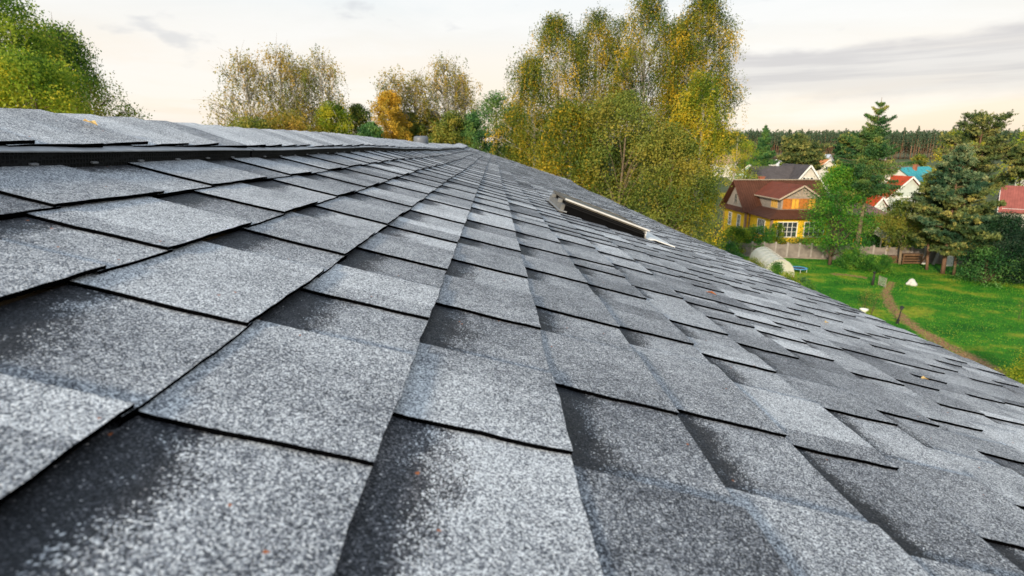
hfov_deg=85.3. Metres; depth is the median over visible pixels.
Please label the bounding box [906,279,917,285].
boulder
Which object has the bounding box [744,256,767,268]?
shrub
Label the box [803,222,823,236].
window
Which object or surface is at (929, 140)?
forest pine
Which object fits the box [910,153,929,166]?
broadleaf tree
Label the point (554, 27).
birch tree
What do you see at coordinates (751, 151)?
broadleaf tree
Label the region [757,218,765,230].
window
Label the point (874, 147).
spruce tree
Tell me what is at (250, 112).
birch tree
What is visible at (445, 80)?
birch tree
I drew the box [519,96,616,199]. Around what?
birch tree
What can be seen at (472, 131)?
broadleaf tree
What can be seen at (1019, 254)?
yew bush
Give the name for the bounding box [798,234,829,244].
bush
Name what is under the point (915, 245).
broadleaf tree
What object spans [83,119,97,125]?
fallen leaf
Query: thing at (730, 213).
window
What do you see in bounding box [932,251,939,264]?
leaning plank
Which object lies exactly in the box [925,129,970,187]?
broadleaf tree
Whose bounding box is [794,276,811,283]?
shrub
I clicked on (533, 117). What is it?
birch tree
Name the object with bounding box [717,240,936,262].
concrete fence
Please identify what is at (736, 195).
window
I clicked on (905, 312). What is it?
path
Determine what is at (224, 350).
house
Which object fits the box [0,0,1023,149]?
sky
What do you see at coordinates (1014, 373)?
bush
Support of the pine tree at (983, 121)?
on the lawn at (974, 329)
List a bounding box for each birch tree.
[190,41,293,126]
[235,34,322,130]
[268,55,322,128]
[282,43,359,134]
[365,65,422,137]
[398,66,442,136]
[417,52,497,135]
[420,108,441,143]
[438,67,490,148]
[481,9,624,195]
[501,51,561,172]
[504,128,537,166]
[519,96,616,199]
[545,1,661,207]
[585,0,721,213]
[585,13,656,201]
[628,17,725,209]
[650,0,750,230]
[651,67,736,248]
[717,129,747,215]
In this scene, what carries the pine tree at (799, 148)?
on the ground at (724, 189)
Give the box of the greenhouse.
[750,247,793,274]
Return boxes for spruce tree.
[745,125,778,173]
[826,99,916,264]
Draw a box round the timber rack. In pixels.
[901,253,922,263]
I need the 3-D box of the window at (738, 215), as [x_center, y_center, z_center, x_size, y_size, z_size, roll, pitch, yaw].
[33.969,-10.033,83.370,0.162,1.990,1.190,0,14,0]
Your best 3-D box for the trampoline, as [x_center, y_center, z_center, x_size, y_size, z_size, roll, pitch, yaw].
[31.046,-1.980,60.303,1.800,0.430,1.800,0,14,0]
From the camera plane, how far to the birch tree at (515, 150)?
40.64 m
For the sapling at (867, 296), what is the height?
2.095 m
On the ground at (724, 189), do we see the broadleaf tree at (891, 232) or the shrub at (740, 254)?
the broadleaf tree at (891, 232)
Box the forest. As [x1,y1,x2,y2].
[623,129,1023,154]
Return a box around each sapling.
[770,222,784,243]
[856,287,873,308]
[867,292,886,314]
[1013,300,1023,319]
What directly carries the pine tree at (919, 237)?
on the lawn at (974, 329)
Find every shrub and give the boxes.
[710,235,729,252]
[720,240,743,255]
[734,253,745,258]
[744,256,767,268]
[768,259,785,274]
[780,271,800,282]
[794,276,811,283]
[799,280,817,290]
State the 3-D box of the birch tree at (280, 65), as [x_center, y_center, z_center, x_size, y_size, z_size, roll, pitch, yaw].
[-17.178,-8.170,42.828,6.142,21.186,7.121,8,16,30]
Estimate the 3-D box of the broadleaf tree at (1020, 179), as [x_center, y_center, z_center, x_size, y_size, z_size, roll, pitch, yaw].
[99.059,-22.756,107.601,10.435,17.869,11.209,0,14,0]
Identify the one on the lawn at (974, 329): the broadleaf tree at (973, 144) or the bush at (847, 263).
the bush at (847, 263)
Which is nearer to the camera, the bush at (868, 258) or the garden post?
the garden post
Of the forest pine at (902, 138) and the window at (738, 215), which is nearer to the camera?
the window at (738, 215)
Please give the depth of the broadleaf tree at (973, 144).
129.60 m
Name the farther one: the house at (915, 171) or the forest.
the forest
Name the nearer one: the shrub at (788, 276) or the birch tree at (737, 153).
the shrub at (788, 276)
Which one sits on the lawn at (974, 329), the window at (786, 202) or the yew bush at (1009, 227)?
the yew bush at (1009, 227)
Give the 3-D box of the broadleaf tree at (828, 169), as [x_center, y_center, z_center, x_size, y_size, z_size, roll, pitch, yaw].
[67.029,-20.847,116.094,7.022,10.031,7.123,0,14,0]
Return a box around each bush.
[718,226,753,254]
[735,224,780,251]
[782,236,813,244]
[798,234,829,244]
[833,249,866,269]
[854,254,885,270]
[866,254,895,273]
[949,245,1023,288]
[950,210,1023,285]
[993,345,1023,383]
[1001,236,1023,285]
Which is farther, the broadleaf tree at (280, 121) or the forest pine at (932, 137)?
the forest pine at (932, 137)
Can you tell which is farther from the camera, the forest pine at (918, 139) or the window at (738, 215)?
the forest pine at (918, 139)
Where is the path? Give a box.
[874,280,1022,382]
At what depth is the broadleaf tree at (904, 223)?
62.74 m
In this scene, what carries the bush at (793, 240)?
on the ground at (724, 189)
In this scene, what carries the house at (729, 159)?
on the ground at (724, 189)
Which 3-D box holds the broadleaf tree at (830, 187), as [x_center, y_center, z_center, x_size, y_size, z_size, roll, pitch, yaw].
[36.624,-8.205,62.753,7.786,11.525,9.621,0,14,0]
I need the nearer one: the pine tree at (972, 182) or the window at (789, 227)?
the pine tree at (972, 182)
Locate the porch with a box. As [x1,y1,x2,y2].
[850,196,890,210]
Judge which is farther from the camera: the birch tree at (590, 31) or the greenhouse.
the greenhouse
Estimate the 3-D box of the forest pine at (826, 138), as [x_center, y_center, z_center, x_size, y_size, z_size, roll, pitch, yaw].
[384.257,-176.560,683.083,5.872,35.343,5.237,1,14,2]
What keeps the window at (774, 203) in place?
in the wooden house at (761, 200)
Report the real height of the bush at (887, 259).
2.181 m
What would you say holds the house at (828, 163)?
on the ground at (724, 189)
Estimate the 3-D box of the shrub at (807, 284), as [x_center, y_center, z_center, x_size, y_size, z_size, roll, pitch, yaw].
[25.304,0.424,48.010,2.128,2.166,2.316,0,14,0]
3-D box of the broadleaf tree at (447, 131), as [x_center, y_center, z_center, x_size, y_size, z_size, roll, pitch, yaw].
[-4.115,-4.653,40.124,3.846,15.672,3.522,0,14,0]
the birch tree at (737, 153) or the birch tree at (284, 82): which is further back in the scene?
the birch tree at (737, 153)
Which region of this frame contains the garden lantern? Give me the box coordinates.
[895,305,904,323]
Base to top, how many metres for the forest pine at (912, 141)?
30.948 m
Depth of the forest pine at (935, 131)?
638.42 m
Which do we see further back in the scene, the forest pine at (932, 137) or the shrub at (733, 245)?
the forest pine at (932, 137)
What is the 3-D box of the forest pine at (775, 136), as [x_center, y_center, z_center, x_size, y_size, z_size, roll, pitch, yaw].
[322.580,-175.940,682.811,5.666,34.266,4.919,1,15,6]
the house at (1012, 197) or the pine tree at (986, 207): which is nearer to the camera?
the pine tree at (986, 207)
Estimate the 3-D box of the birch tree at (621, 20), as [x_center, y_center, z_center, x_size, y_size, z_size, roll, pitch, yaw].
[7.830,-8.480,41.752,6.941,22.324,6.595,0,14,0]
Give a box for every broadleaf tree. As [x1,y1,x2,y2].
[0,44,98,114]
[221,113,278,128]
[261,107,324,131]
[309,100,358,134]
[345,103,378,134]
[355,121,384,137]
[368,90,412,139]
[388,127,413,141]
[401,112,433,142]
[428,110,478,146]
[458,109,493,152]
[475,90,517,158]
[488,102,532,155]
[551,89,695,231]
[614,121,722,242]
[727,138,769,185]
[793,163,884,264]
[821,164,839,182]
[843,212,895,247]
[869,195,925,263]
[872,214,914,247]
[873,227,891,247]
[892,224,932,248]
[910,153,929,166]
[919,169,935,183]
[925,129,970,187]
[954,131,984,186]
[987,125,1023,197]
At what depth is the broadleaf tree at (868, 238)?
71.36 m
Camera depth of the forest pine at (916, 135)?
654.39 m
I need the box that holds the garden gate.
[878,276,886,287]
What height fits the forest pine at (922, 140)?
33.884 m
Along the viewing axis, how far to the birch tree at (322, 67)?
42.20 m
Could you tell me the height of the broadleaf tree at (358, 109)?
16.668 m
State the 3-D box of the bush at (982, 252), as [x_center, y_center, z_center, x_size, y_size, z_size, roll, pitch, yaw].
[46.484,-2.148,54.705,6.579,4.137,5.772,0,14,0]
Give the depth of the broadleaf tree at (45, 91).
18.60 m
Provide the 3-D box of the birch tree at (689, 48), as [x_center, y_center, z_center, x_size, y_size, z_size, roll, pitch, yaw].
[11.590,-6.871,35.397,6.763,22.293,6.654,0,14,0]
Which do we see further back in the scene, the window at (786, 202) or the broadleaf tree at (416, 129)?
the window at (786, 202)
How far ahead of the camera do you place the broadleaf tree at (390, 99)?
39.85 m
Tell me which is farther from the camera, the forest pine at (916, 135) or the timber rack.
the forest pine at (916, 135)
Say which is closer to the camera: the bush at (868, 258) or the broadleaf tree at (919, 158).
the bush at (868, 258)
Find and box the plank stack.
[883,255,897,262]
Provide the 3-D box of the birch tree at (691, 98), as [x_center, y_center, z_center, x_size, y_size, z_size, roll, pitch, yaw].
[10.594,-3.771,32.903,4.524,17.499,5.579,6,15,23]
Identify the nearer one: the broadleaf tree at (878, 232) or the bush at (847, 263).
the bush at (847, 263)
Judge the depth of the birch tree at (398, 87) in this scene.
41.40 m
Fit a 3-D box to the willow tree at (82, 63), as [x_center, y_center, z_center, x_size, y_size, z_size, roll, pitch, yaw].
[-18.773,-2.434,25.267,6.194,18.626,5.172,-9,16,-31]
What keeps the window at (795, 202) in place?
in the wooden house at (761, 200)
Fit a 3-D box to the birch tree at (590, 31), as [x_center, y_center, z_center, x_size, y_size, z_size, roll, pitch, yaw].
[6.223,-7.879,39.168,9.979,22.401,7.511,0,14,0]
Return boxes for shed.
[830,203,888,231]
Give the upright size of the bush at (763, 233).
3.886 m
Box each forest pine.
[773,130,776,158]
[775,133,779,157]
[823,129,827,147]
[900,127,905,157]
[909,133,914,159]
[912,130,918,157]
[915,132,920,153]
[920,130,925,152]
[925,132,930,159]
[927,128,934,159]
[931,130,936,158]
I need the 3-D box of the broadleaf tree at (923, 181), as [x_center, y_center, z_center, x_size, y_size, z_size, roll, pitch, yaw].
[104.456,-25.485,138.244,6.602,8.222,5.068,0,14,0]
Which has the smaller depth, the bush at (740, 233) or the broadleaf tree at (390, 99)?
the broadleaf tree at (390, 99)
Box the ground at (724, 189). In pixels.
[544,150,1020,251]
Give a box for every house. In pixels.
[0,108,1023,575]
[707,155,742,176]
[719,176,833,243]
[746,163,823,183]
[817,159,836,180]
[824,152,833,160]
[876,175,924,212]
[891,164,931,182]
[997,185,1023,224]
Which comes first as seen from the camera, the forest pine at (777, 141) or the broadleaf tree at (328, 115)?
the broadleaf tree at (328, 115)
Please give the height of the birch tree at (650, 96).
21.748 m
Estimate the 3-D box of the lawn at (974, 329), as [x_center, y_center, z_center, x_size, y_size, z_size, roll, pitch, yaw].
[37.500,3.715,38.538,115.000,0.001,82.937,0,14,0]
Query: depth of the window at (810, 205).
74.92 m
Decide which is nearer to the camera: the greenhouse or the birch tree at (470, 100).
the birch tree at (470, 100)
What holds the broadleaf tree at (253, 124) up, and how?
on the ground at (724, 189)
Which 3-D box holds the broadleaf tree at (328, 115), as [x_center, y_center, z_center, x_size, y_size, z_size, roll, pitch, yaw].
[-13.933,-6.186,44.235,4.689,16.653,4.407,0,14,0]
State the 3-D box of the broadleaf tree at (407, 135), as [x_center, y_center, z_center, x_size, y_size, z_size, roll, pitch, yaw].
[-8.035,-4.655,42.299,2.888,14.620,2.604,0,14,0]
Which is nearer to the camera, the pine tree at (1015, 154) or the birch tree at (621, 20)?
the birch tree at (621, 20)
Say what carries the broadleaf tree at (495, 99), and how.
on the lawn at (974, 329)
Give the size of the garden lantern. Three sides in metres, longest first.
1.464 x 0.280 x 0.266 m
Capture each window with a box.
[728,212,731,224]
[734,193,737,203]
[736,214,740,227]
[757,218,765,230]
[770,199,777,207]
[776,222,797,236]
[782,199,791,208]
[791,199,799,208]
[799,199,807,208]
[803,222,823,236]
[807,199,815,208]
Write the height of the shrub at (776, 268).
2.926 m
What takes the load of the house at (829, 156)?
on the ground at (724, 189)
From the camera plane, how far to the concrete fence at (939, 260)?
64.17 m
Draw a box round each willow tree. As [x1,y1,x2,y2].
[0,0,104,113]
[8,10,154,119]
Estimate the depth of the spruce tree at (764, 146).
144.59 m
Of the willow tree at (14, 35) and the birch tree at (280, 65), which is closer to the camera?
the willow tree at (14, 35)
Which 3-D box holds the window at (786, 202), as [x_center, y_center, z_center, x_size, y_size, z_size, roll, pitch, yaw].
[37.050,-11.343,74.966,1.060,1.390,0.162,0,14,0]
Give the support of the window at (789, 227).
in the wooden house at (761, 200)
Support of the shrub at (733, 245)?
on the lawn at (974, 329)
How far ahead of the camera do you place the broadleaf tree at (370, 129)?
38.10 m
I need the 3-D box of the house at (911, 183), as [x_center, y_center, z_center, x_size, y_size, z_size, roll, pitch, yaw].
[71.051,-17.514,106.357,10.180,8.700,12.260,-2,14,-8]
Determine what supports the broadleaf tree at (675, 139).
on the lawn at (974, 329)
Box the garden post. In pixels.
[871,272,875,284]
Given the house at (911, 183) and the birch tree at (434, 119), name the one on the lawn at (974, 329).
the birch tree at (434, 119)
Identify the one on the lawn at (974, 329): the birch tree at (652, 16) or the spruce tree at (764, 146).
the birch tree at (652, 16)
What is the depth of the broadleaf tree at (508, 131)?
44.51 m
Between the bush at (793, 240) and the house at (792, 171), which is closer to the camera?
the bush at (793, 240)
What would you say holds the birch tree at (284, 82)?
on the ground at (724, 189)
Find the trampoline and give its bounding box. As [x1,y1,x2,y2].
[792,266,807,272]
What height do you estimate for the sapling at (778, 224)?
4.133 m
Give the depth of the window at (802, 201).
74.95 m
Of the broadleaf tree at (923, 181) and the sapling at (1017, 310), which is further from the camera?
the broadleaf tree at (923, 181)
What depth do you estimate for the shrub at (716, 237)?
61.74 m
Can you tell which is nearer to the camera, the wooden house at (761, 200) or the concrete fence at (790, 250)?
the concrete fence at (790, 250)
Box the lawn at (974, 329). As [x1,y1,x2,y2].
[743,256,1023,368]
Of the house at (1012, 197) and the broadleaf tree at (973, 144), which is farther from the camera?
the broadleaf tree at (973, 144)
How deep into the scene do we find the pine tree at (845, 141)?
125.56 m
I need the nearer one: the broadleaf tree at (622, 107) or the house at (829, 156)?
the broadleaf tree at (622, 107)
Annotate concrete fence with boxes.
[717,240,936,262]
[935,254,1022,267]
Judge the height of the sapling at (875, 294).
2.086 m
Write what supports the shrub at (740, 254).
on the lawn at (974, 329)
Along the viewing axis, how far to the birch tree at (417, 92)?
42.52 m
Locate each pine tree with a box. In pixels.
[775,132,832,171]
[831,132,875,167]
[903,180,952,269]
[908,141,1000,273]
[920,186,1006,275]
[921,109,1021,206]
[1004,143,1023,259]

